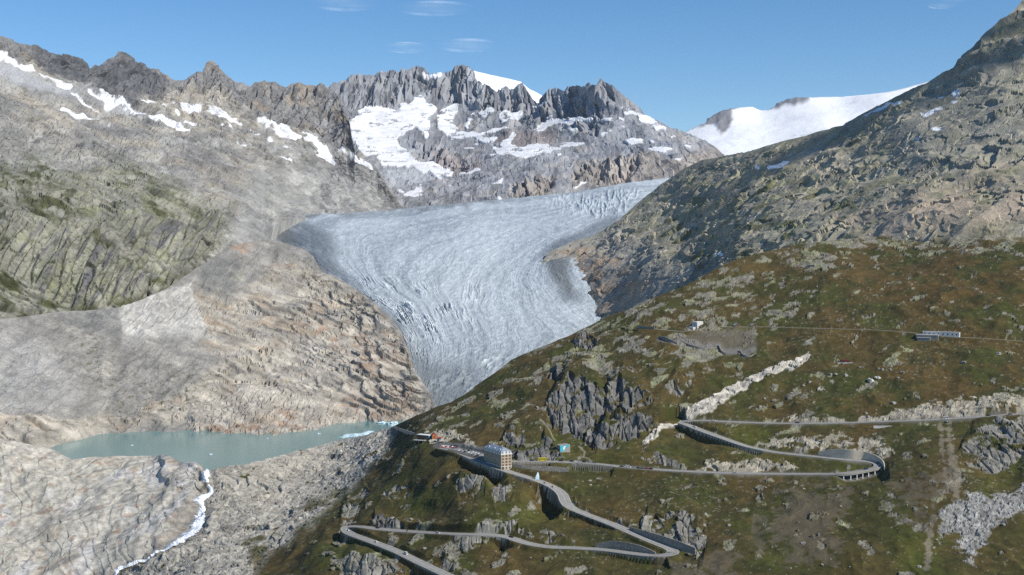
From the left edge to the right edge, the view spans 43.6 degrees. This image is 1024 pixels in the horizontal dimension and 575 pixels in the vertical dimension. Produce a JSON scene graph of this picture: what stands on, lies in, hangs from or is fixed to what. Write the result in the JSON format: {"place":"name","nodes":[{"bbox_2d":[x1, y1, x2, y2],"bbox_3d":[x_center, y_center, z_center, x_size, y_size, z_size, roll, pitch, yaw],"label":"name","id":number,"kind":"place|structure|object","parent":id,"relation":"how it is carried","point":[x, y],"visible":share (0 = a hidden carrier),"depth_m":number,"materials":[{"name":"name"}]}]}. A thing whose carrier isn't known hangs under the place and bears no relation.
{"place":"outdoors","nodes":[
{"label":"outdoors","id":0,"kind":"place"},
{"bbox_2d":[0,36,403,318],"bbox_3d":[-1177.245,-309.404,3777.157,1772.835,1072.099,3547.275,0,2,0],"label":"mountain flank","id":1,"kind":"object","parent":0,"point":[125,178],"visible":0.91,"depth_m":3421.57,"materials":[{"name":"grey stone"}]},
{"bbox_2d":[0,239,434,447],"bbox_3d":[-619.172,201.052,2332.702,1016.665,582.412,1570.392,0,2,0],"label":"bedrock and moraine","id":2,"kind":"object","parent":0,"point":[265,336],"visible":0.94,"depth_m":2107.24,"materials":[{"name":"beige stone"}]},
{"bbox_2d":[49,420,405,470],"bbox_3d":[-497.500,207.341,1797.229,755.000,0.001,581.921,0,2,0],"label":"lake water","id":3,"kind":"structure","parent":0,"point":[225,449],"depth_m":1713.82,"materials":[{"name":"teal liquid"}]},
{"bbox_2d":[343,431,374,436],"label":"iceberg","id":4,"kind":"object","parent":3,"relation":"on","point":[358,434],"visible":0.76,"depth_m":1788.63,"materials":[{"name":"white ice"}]},
{"bbox_2d":[386,421,397,425],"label":"iceberg","id":5,"kind":"object","parent":3,"relation":"on","point":[392,423],"visible":0.78,"depth_m":1895.55,"materials":[{"name":"white ice"}]},
{"bbox_2d":[274,178,669,406],"bbox_3d":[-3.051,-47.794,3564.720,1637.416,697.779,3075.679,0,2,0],"label":"glacier","id":6,"kind":"object","parent":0,"point":[466,297],"visible":0.46,"depth_m":2827.30,"materials":[{"name":"white ice"}]},
{"bbox_2d":[341,447,678,574],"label":"pass road","id":7,"kind":"structure","parent":0,"point":[564,498],"depth_m":1126.73,"materials":[{"name":"grey asphalt"}]},
{"bbox_2d":[0,0,1021,131],"label":"sky","id":8,"kind":"structure","parent":0,"point":[683,63],"materials":[{"name":"blue"}]},
{"bbox_2d":[0,236,1023,574],"bbox_3d":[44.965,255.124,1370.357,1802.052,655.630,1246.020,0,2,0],"label":"hill","id":9,"kind":"structure","parent":0,"point":[630,394],"depth_m":1332.85,"materials":[{"name":"green plant"}]},
{"bbox_2d":[114,469,212,574],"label":"waterfall","id":10,"kind":"structure","parent":9,"relation":"on","point":[198,522],"depth_m":1394.99,"materials":[{"name":"white liquid"}]},
{"bbox_2d":[340,526,413,562],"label":"retaining wall","id":11,"kind":"structure","parent":9,"relation":"on","point":[407,560],"depth_m":1150.68,"materials":[{"name":"stone"}]},
{"bbox_2d":[393,427,413,434],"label":"retaining wall","id":12,"kind":"structure","parent":9,"relation":"on","point":[405,431],"depth_m":1499.21,"materials":[{"name":"concrete"}]},
{"bbox_2d":[417,434,430,439],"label":"kiosk building","id":13,"kind":"structure","parent":9,"relation":"on","point":[424,436],"depth_m":1373.67,"materials":[{"name":"white wood"}]},
{"bbox_2d":[414,563,439,574],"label":"retaining wall","id":14,"kind":"structure","parent":9,"relation":"on","point":[426,569],"depth_m":1083.06,"materials":[{"name":"concrete"}]},
{"bbox_2d":[431,432,436,438],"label":"orange hut","id":15,"kind":"object","parent":9,"relation":"on","point":[433,435],"visible":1,"depth_m":1367.29,"materials":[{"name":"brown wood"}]},
{"bbox_2d":[461,455,504,478],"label":"retaining wall","id":16,"kind":"structure","parent":9,"relation":"on","point":[482,465],"depth_m":1231.13,"materials":[{"name":"concrete"}]},
{"bbox_2d":[483,536,509,545],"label":"retaining wall","id":17,"kind":"structure","parent":9,"relation":"on","point":[500,538],"depth_m":1112.07,"materials":[{"name":"concrete"}]},
{"bbox_2d":[483,443,511,469],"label":"hotel","id":18,"kind":"structure","parent":9,"relation":"on","point":[499,457],"depth_m":1226.42,"materials":[{"name":"white paint"}]},
{"bbox_2d":[516,462,548,464],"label":"retaining wall","id":19,"kind":"structure","parent":9,"relation":"on","point":[532,462],"depth_m":1236.02,"materials":[{"name":"stone"}]},
{"bbox_2d":[512,463,568,471],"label":"retaining wall","id":20,"kind":"structure","parent":9,"relation":"on","point":[550,468],"depth_m":1225.03,"materials":[{"name":"stone"}]},
{"bbox_2d":[540,483,562,506],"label":"retaining wall","id":21,"kind":"structure","parent":9,"relation":"on","point":[549,497],"depth_m":1184.60,"materials":[{"name":"concrete"}]},
{"bbox_2d":[556,443,569,451],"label":"painted bunker","id":22,"kind":"object","parent":9,"relation":"on","point":[564,447],"visible":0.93,"depth_m":1271.39,"materials":[{"name":"teal paint"}]},
{"bbox_2d":[571,463,612,468],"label":"retaining wall","id":23,"kind":"structure","parent":9,"relation":"on","point":[585,464],"depth_m":1233.60,"materials":[{"name":"stone"}]},
{"bbox_2d":[571,510,615,528],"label":"retaining wall","id":24,"kind":"structure","parent":9,"relation":"on","point":[602,523],"depth_m":1129.87,"materials":[{"name":"stone"}]},
{"bbox_2d":[595,541,655,553],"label":"retaining wall","id":25,"kind":"structure","parent":9,"relation":"on","point":[621,545],"depth_m":1073.23,"materials":[{"name":"stone"}]},
{"bbox_2d":[590,550,664,560],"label":"retaining wall","id":26,"kind":"structure","parent":9,"relation":"on","point":[644,557],"depth_m":1054.40,"materials":[{"name":"stone"}]},
{"bbox_2d":[637,325,654,329],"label":"retaining wall","id":27,"kind":"structure","parent":9,"relation":"on","point":[646,327],"depth_m":1537.15,"materials":[{"name":"stone"}]},
{"bbox_2d":[629,527,695,554],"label":"retaining wall","id":28,"kind":"structure","parent":9,"relation":"on","point":[681,546],"depth_m":1069.14,"materials":[{"name":"stone"}]},
{"bbox_2d":[659,336,678,343],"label":"retaining wall","id":29,"kind":"structure","parent":9,"relation":"on","point":[666,339],"depth_m":1489.59,"materials":[{"name":"stone"}]},
{"bbox_2d":[688,321,702,329],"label":"fort building","id":30,"kind":"structure","parent":9,"relation":"on","point":[695,325],"depth_m":1528.44,"materials":[{"name":"white concrete"}]},
{"bbox_2d":[681,340,717,349],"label":"retaining wall","id":31,"kind":"structure","parent":9,"relation":"on","point":[701,348],"depth_m":1466.82,"materials":[{"name":"stone"}]},
{"bbox_2d":[678,420,761,452],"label":"retaining wall","id":32,"kind":"structure","parent":9,"relation":"on","point":[704,434],"depth_m":1278.13,"materials":[{"name":"stone"}]},
{"bbox_2d":[718,344,730,354],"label":"retaining wall","id":33,"kind":"structure","parent":9,"relation":"on","point":[724,353],"depth_m":1454.78,"materials":[{"name":"stone"}]},
{"bbox_2d":[740,349,754,356],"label":"retaining wall","id":34,"kind":"structure","parent":9,"relation":"on","point":[742,354],"depth_m":1445.22,"materials":[{"name":"stone"}]},
{"bbox_2d":[837,359,852,364],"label":"shed","id":35,"kind":"structure","parent":9,"relation":"on","point":[844,360],"depth_m":1407.35,"materials":[{"name":"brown wood"}]},
{"bbox_2d":[818,449,884,469],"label":"retaining wall","id":36,"kind":"structure","parent":9,"relation":"on","point":[849,454],"depth_m":1201.94,"materials":[{"name":"beige concrete"}]},
{"bbox_2d":[836,466,882,480],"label":"viaduct","id":37,"kind":"object","parent":9,"relation":"on","point":[857,473],"visible":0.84,"depth_m":1165.71,"materials":[{"name":"concrete"}]},
{"bbox_2d":[917,337,930,340],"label":"barracks annex","id":38,"kind":"object","parent":9,"relation":"on","point":[923,339],"visible":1,"depth_m":1435.80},
{"bbox_2d":[916,334,938,340],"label":"barracks","id":39,"kind":"structure","parent":9,"relation":"on","point":[934,337],"depth_m":1436.98,"materials":[{"name":"grey metal"}]},
{"bbox_2d":[922,331,959,336],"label":"barracks","id":40,"kind":"structure","parent":9,"relation":"on","point":[950,334],"depth_m":1440.02,"materials":[{"name":"white paint"}]},
{"bbox_2d":[325,65,724,207],"bbox_3d":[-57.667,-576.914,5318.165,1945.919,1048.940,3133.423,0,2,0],"label":"cirque mountain","id":41,"kind":"structure","parent":0,"point":[421,136],"depth_m":5510.41,"materials":[{"name":"grey stone"}]},
{"bbox_2d":[470,69,541,102],"bbox_3d":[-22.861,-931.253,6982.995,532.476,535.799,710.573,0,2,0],"label":"snow cap","id":42,"kind":"object","parent":41,"relation":"on","point":[495,83],"visible":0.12,"depth_m":7014.84,"materials":[{"name":"white snow"}]},
{"bbox_2d":[452,413,1023,474],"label":"pass road","id":43,"kind":"structure","parent":0,"point":[738,443],"depth_m":1239.83,"materials":[{"name":"grey asphalt"}]},
{"bbox_2d":[540,0,1023,318],"bbox_3d":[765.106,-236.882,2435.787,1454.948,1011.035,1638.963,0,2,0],"label":"slope","id":44,"kind":"structure","parent":0,"point":[939,158],"depth_m":2275.97,"materials":[{"name":"grey stone"}]},
{"bbox_2d":[686,82,927,154],"bbox_3d":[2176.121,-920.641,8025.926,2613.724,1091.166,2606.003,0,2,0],"label":"snow dome","id":45,"kind":"structure","parent":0,"point":[730,131],"depth_m":8357.45,"materials":[{"name":"white snow"}]},
{"bbox_2d":[636,326,1023,341],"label":"gravel track","id":46,"kind":"structure","parent":0,"point":[848,329],"depth_m":1478.17,"materials":[{"name":"grey gravel"}]}
]}

